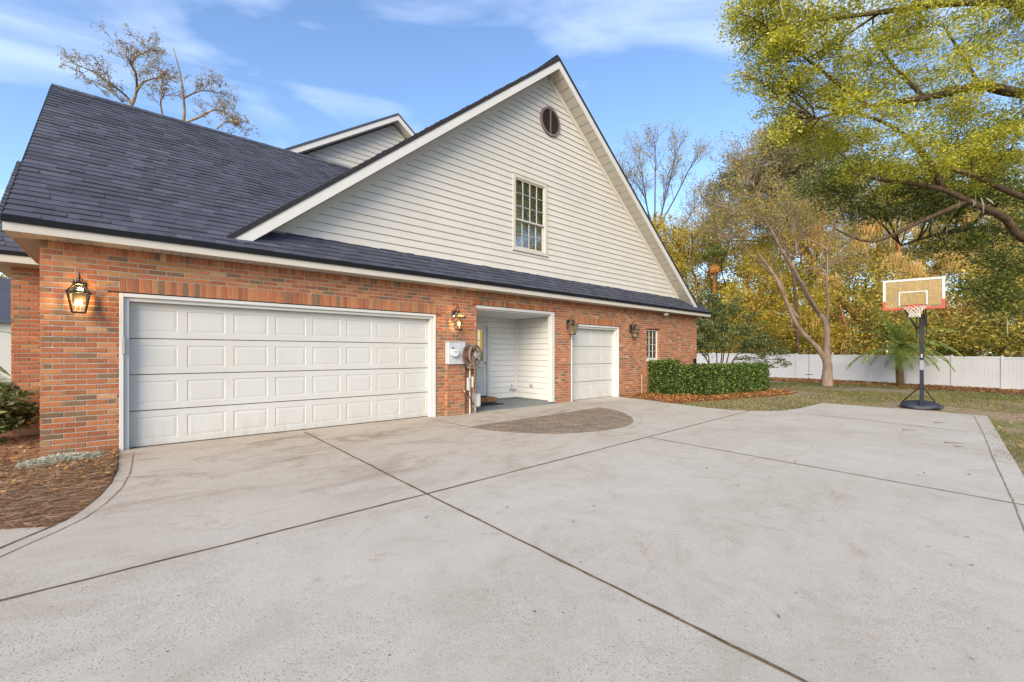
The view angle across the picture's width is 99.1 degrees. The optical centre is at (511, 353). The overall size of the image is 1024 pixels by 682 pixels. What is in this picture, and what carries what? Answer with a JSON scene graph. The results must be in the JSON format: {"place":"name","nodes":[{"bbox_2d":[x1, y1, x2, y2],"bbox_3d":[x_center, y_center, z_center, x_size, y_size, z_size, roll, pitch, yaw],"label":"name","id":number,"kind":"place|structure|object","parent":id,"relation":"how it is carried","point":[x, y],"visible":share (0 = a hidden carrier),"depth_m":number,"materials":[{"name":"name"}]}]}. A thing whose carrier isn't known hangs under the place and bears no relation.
{"place":"outdoors","nodes":[
{"label":"outdoors","id":0,"kind":"place"},
{"bbox_2d":[0,396,1023,681],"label":"driveway","id":1,"kind":"structure","parent":0,"point":[656,542],"depth_m":3.02,"materials":[{"name":"concrete"}]},
{"bbox_2d":[471,407,632,433],"bbox_3d":[1.258,1.364,8.666,4.090,0.091,1.910,0,0,-41],"label":"paver inlay","id":2,"kind":"object","parent":1,"relation":"on","point":[592,420],"visible":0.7,"depth_m":8.41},
{"bbox_2d":[0,0,1023,355],"label":"sky","id":3,"kind":"structure","parent":0,"point":[303,71],"materials":[{"name":"blue"}]},
{"bbox_2d":[1,361,1023,476],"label":"ground","id":4,"kind":"structure","parent":0,"point":[1008,417],"depth_m":12.30,"materials":[{"name":"green plant"}]},
{"bbox_2d":[0,329,10,383],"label":"feather palm","id":5,"kind":"object","parent":4,"relation":"on","point":[4,371],"visible":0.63,"depth_m":8.77,"materials":[{"name":"green plant"}]},
{"bbox_2d":[0,278,11,381],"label":"neighbour house","id":6,"kind":"structure","parent":4,"relation":"on","point":[5,323],"depth_m":21.03,"materials":[{"name":"white paint"}]},
{"bbox_2d":[0,335,11,378],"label":"garage door","id":7,"kind":"structure","parent":6,"relation":"in","point":[5,340],"depth_m":20.95,"materials":[{"name":"white"}]},
{"bbox_2d":[0,527,45,546],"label":"walkway","id":8,"kind":"structure","parent":4,"relation":"on","point":[7,536],"depth_m":3.30,"materials":[{"name":"concrete"}]},
{"bbox_2d":[0,431,123,529],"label":"mulch bed","id":9,"kind":"object","parent":4,"relation":"on","point":[9,434],"visible":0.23,"depth_m":4.21,"materials":[{"name":"brown plant"}]},
{"bbox_2d":[0,377,39,443],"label":"dark shrub","id":10,"kind":"object","parent":9,"relation":"on","point":[15,413],"visible":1,"depth_m":6.28,"materials":[{"name":"green plant"}]},
{"bbox_2d":[14,451,102,468],"bbox_3d":[-5.360,1.245,5.192,0.304,0.177,0.759,0,0,39],"label":"moss clump","id":11,"kind":"object","parent":9,"relation":"on","point":[58,457],"visible":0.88,"depth_m":5.13,"materials":[{"name":"grey plant"}]},
{"bbox_2d":[0,433,118,502],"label":"fallen leaves","id":12,"kind":"object","parent":9,"relation":"on","point":[65,468],"visible":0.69,"depth_m":4.97,"materials":[{"name":"brown plant"}]},
{"bbox_2d":[56,20,258,137],"bbox_3d":[-14.831,-6.473,17.394,9.926,15.731,3.414,0,0,5],"label":"bare tree","id":13,"kind":"object","parent":4,"relation":"on","point":[236,122],"visible":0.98,"depth_m":17.03,"materials":[{"name":"brown plant"}]},
{"bbox_2d":[0,54,711,456],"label":"brick house","id":14,"kind":"structure","parent":4,"relation":"on","point":[240,286],"depth_m":8.07,"materials":[{"name":"red brick"}]},
{"bbox_2d":[65,273,91,313],"bbox_3d":[-5.438,-0.766,5.476,0.224,0.516,0.280,0,0,-41],"label":"wall lantern","id":15,"kind":"object","parent":14,"relation":"attached to","point":[80,291],"depth_m":5.47,"materials":[{"name":"black metal"}]},
{"bbox_2d":[119,293,435,450],"bbox_3d":[-3.476,0.292,7.509,4.880,2.216,0.240,0,0,-41],"label":"garage door","id":16,"kind":"structure","parent":14,"relation":"in","point":[191,369],"depth_m":7.05,"materials":[{"name":"white paint"}]},
{"bbox_2d":[445,341,464,364],"bbox_3d":[-1.176,-0.018,9.254,0.450,0.485,0.234,0,0,-41],"label":"electric meter","id":17,"kind":"object","parent":14,"relation":"attached to","point":[453,352],"visible":1,"depth_m":9.18,"materials":[{"name":"white metal"}]},
{"bbox_2d":[451,306,465,329],"bbox_3d":[-1.148,-0.766,9.245,0.224,0.516,0.280,0,0,-41],"label":"wall lantern","id":18,"kind":"object","parent":14,"relation":"attached to","point":[457,315],"depth_m":9.21,"materials":[{"name":"black metal"}]},
{"bbox_2d":[465,369,479,412],"bbox_3d":[-0.858,0.806,9.585,0.305,1.011,0.153,0,0,-41],"label":"disconnect box","id":19,"kind":"object","parent":14,"relation":"attached to","point":[468,383],"visible":0.84,"depth_m":9.56,"materials":[{"name":"grey plastic"}]},
{"bbox_2d":[462,344,483,412],"bbox_3d":[-0.859,0.537,9.438,0.552,1.492,0.372,0,0,-41],"label":"hose reel","id":20,"kind":"object","parent":14,"relation":"attached to","point":[470,358],"visible":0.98,"depth_m":9.37,"materials":[{"name":"beige plastic"}]},
{"bbox_2d":[476,322,489,396],"bbox_3d":[-0.992,0.175,11.878,1.330,2.150,0.415,0,0,-41],"label":"entry door","id":21,"kind":"structure","parent":14,"relation":"in","point":[482,329],"depth_m":11.89,"materials":[{"name":"white paint"}]},
{"bbox_2d":[480,402,502,405],"bbox_3d":[-0.729,1.270,10.980,0.900,0.015,0.530,0,0,-41],"label":"door mat","id":22,"kind":"object","parent":14,"relation":"on","point":[487,403],"depth_m":11.09,"materials":[{"name":"black rubber"}]},
{"bbox_2d":[512,171,547,256],"bbox_3d":[0.407,-3.525,11.210,1.250,1.930,0.260,0,0,-41],"label":"window","id":23,"kind":"structure","parent":14,"relation":"in","point":[526,225],"depth_m":11.27,"materials":[{"name":"white glass"}]},
{"bbox_2d":[566,316,577,334],"bbox_3d":[1.601,-0.766,11.661,0.224,0.516,0.280,0,0,-41],"label":"wall lantern","id":24,"kind":"object","parent":14,"relation":"attached to","point":[572,323],"depth_m":11.64,"materials":[{"name":"black metal"}]},
{"bbox_2d":[571,324,618,401],"bbox_3d":[2.356,0.292,12.665,2.200,2.216,0.252,0,0,-41],"label":"garage door","id":25,"kind":"structure","parent":14,"relation":"in","point":[594,349],"depth_m":12.80,"materials":[{"name":"white paint"}]},
{"bbox_2d":[629,321,639,337],"bbox_3d":[3.817,-0.766,13.608,0.224,0.516,0.280,0,0,-41],"label":"wall lantern","id":26,"kind":"object","parent":14,"relation":"attached to","point":[635,327],"depth_m":13.60,"materials":[{"name":"black metal"}]},
{"bbox_2d":[647,330,656,358],"bbox_3d":[4.603,-0.314,14.706,0.730,0.985,0.212,0,0,-41],"label":"window","id":27,"kind":"structure","parent":14,"relation":"in","point":[650,344],"depth_m":14.85,"materials":[{"name":"white paint"}]},
{"bbox_2d":[613,112,717,242],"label":"bare tree","id":28,"kind":"object","parent":4,"relation":"on","point":[644,184],"visible":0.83,"depth_m":50.17,"materials":[{"name":"brown plant"}]},
{"bbox_2d":[650,204,745,352],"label":"mossy tree","id":29,"kind":"object","parent":4,"relation":"on","point":[672,245],"visible":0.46,"depth_m":46.59,"materials":[{"name":"green plant"}]},
{"bbox_2d":[621,392,790,403],"bbox_3d":[6.595,1.554,15.106,7.750,0.492,4.100,0,0,-41],"label":"leaf bed","id":30,"kind":"object","parent":4,"relation":"on","point":[732,398],"visible":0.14,"depth_m":13.16,"materials":[{"name":"brown plant"}]},
{"bbox_2d":[647,358,682,395],"bbox_3d":[4.989,0.781,14.235,0.939,1.308,1.025,0,0,-41],"label":"clipped hedge","id":31,"kind":"object","parent":30,"relation":"on","point":[664,376],"visible":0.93,"depth_m":14.00,"materials":[{"name":"green plant"}]},
{"bbox_2d":[679,362,770,395],"bbox_3d":[7.397,0.858,15.036,4.466,1.175,1.163,0,0,-34],"label":"clipped hedge","id":32,"kind":"object","parent":30,"relation":"on","point":[704,378],"visible":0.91,"depth_m":14.23,"materials":[{"name":"green plant"}]},
{"bbox_2d":[619,377,1023,403],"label":"leaf mulch","id":33,"kind":"object","parent":30,"relation":"on","point":[681,398],"visible":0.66,"depth_m":14.97,"materials":[{"name":"brown plant"}]},
{"bbox_2d":[674,247,753,336],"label":"background tree","id":34,"kind":"object","parent":4,"relation":"on","point":[708,276],"visible":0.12,"depth_m":59.06,"materials":[{"name":"yellow plant"}]},
{"bbox_2d":[700,244,729,343],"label":"cabbage palm","id":35,"kind":"object","parent":4,"relation":"on","point":[714,269],"visible":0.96,"depth_m":43.88,"materials":[{"name":"orange plant"}]},
{"bbox_2d":[709,329,756,353],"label":"understory shrub","id":36,"kind":"object","parent":4,"relation":"on","point":[733,351],"visible":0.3,"depth_m":38.54,"materials":[{"name":"green plant"}]},
{"bbox_2d":[695,290,792,369],"bbox_3d":[10.106,-0.745,19.907,5.506,4.388,2.508,0,0,-6],"label":"multi stem shrub","id":37,"kind":"object","parent":4,"relation":"on","point":[722,324],"visible":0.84,"depth_m":19.73,"materials":[{"name":"green plant"}]},
{"bbox_2d":[695,224,811,350],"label":"background tree","id":38,"kind":"object","parent":4,"relation":"on","point":[731,264],"visible":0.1,"depth_m":55.77,"materials":[{"name":"yellow plant"}]},
{"bbox_2d":[679,114,851,353],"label":"golden topped tree","id":39,"kind":"object","parent":4,"relation":"on","point":[762,134],"visible":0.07,"depth_m":45.64,"materials":[{"name":"yellow plant"}]},
{"bbox_2d":[703,227,841,354],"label":"yellow green tree","id":40,"kind":"object","parent":4,"relation":"on","point":[751,303],"visible":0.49,"depth_m":40.71,"materials":[{"name":"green plant"}]},
{"bbox_2d":[688,127,866,353],"bbox_3d":[22.484,-8.984,37.059,14.312,21.476,6.394,0,0,0],"label":"grey olive tree","id":41,"kind":"object","parent":4,"relation":"on","point":[784,164],"visible":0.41,"depth_m":36.46,"materials":[{"name":"green plant"}]},
{"bbox_2d":[665,118,895,386],"bbox_3d":[13.876,-4.910,24.229,13.226,13.428,6.798,0,0,-14],"label":"crape myrtle","id":42,"kind":"object","parent":4,"relation":"on","point":[827,371],"visible":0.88,"depth_m":23.10,"materials":[{"name":"brown plant"}]},
{"bbox_2d":[751,318,822,353],"bbox_3d":[24.132,-0.714,39.016,5.377,4.986,5.521,0,0,-41],"label":"understory shrub","id":43,"kind":"object","parent":4,"relation":"on","point":[784,335],"visible":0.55,"depth_m":38.30,"materials":[{"name":"green plant"}]},
{"bbox_2d":[741,197,859,353],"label":"background tree","id":44,"kind":"object","parent":4,"relation":"on","point":[803,264],"visible":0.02,"depth_m":57.18,"materials":[{"name":"yellow plant"}]},
{"bbox_2d":[778,284,857,354],"bbox_3d":[26.738,-2.216,38.235,5.748,7.992,5.990,0,0,-41],"label":"orange trunk tree","id":45,"kind":"object","parent":4,"relation":"on","point":[811,316],"visible":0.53,"depth_m":37.39,"materials":[{"name":"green plant"}]},
{"bbox_2d":[788,320,864,353],"bbox_3d":[26.819,-0.762,38.138,4.640,5.076,6.708,0,0,-81],"label":"understory shrub","id":46,"kind":"object","parent":4,"relation":"on","point":[807,327],"visible":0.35,"depth_m":37.30,"materials":[{"name":"green plant"}]},
{"bbox_2d":[779,177,893,353],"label":"background tree","id":47,"kind":"object","parent":4,"relation":"on","point":[843,263],"visible":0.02,"depth_m":58.05,"materials":[{"name":"yellow plant"}]},
{"bbox_2d":[734,140,943,354],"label":"live oak","id":48,"kind":"object","parent":4,"relation":"on","point":[874,231],"visible":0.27,"depth_m":41.85,"materials":[{"name":"green plant"}]},
{"bbox_2d":[681,227,1023,370],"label":"distant woodland","id":49,"kind":"object","parent":4,"relation":"on","point":[875,301],"visible":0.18,"depth_m":35.80,"materials":[{"name":"plant"}]},
{"bbox_2d":[681,378,1023,463],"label":"grass","id":50,"kind":"structure","parent":4,"relation":"on","point":[974,396],"depth_m":14.75,"materials":[{"name":"green plant"}]},
{"bbox_2d":[684,385,1022,454],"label":"lawn leaves","id":51,"kind":"object","parent":4,"relation":"on","point":[893,401],"visible":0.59,"depth_m":13.22,"materials":[{"name":"brown plant"}]},
{"bbox_2d":[697,352,1023,389],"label":"vinyl fence","id":52,"kind":"object","parent":4,"relation":"on","point":[1002,372],"visible":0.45,"depth_m":26.21,"materials":[{"name":"white plastic"}]},
{"bbox_2d":[839,338,887,354],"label":"understory shrub","id":53,"kind":"object","parent":4,"relation":"on","point":[867,348],"visible":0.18,"depth_m":38.23,"materials":[{"name":"green plant"}]},
{"bbox_2d":[713,0,1023,242],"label":"oak tree","id":54,"kind":"object","parent":4,"relation":"on","point":[774,47],"visible":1,"depth_m":10.63,"materials":[{"name":"green plant"}]},
{"bbox_2d":[824,171,947,354],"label":"background tree","id":55,"kind":"object","parent":4,"relation":"on","point":[881,251],"visible":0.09,"depth_m":56.54,"materials":[{"name":"yellow plant"}]},
{"bbox_2d":[772,378,1023,393],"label":"leaf strip","id":56,"kind":"object","parent":4,"relation":"on","point":[804,380],"visible":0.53,"depth_m":24.28,"materials":[{"name":"brown plant"}]},
{"bbox_2d":[842,308,964,385],"bbox_3d":[22.156,-0.447,25.052,4.866,4.554,4.503,0,0,6],"label":"date palm","id":57,"kind":"object","parent":56,"relation":"on","point":[900,351],"visible":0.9,"depth_m":24.66,"materials":[{"name":"green plant"}]},
{"bbox_2d":[857,315,941,349],"bbox_3d":[33.294,-0.763,37.831,6.854,5.150,4.820,0,0,-23],"label":"understory shrub","id":58,"kind":"object","parent":4,"relation":"on","point":[879,326],"visible":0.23,"depth_m":37.22,"materials":[{"name":"green plant"}]},
{"bbox_2d":[779,102,1023,334],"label":"oak tree","id":59,"kind":"object","parent":4,"relation":"on","point":[980,235],"visible":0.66,"depth_m":15.88,"materials":[{"name":"green plant"}]},
{"bbox_2d":[883,276,944,408],"bbox_3d":[10.450,-0.223,11.278,2.208,3.311,1.135,0,0,-41],"label":"basketball hoop","id":60,"kind":"object","parent":4,"relation":"on","point":[921,403],"visible":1,"depth_m":11.20,"materials":[{"name":"black metal"}]},
{"bbox_2d":[858,178,985,345],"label":"background tree","id":61,"kind":"object","parent":4,"relation":"on","point":[927,252],"visible":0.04,"depth_m":59.69,"materials":[{"name":"yellow plant"}]},
{"bbox_2d":[912,340,965,355],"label":"understory shrub","id":62,"kind":"object","parent":4,"relation":"on","point":[946,353],"visible":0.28,"depth_m":37.03,"materials":[{"name":"green plant"}]},
{"bbox_2d":[871,148,1023,355],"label":"live oak","id":63,"kind":"object","parent":4,"relation":"on","point":[905,264],"visible":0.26,"depth_m":39.17,"materials":[{"name":"green plant"}]},
{"bbox_2d":[915,175,1022,355],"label":"background tree","id":64,"kind":"object","parent":4,"relation":"on","point":[1005,210],"visible":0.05,"depth_m":56.79,"materials":[{"name":"yellow plant"}]},
{"bbox_2d":[932,314,1023,374],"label":"understory shrub","id":65,"kind":"object","parent":4,"relation":"on","point":[980,349],"visible":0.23,"depth_m":36.53,"materials":[{"name":"green plant"}]},
{"bbox_2d":[945,211,1023,354],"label":"slender tree","id":66,"kind":"object","parent":4,"relation":"on","point":[998,245],"visible":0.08,"depth_m":38.12,"materials":[{"name":"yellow plant"}]},
{"bbox_2d":[948,201,1022,355],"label":"background tree","id":67,"kind":"object","parent":4,"relation":"on","point":[1009,247],"visible":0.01,"depth_m":59.59,"materials":[{"name":"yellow plant"}]},
{"bbox_2d":[985,314,1023,356],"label":"understory shrub","id":68,"kind":"object","parent":4,"relation":"on","point":[1022,340],"visible":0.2,"depth_m":36.89,"materials":[{"name":"green plant"}]}
]}

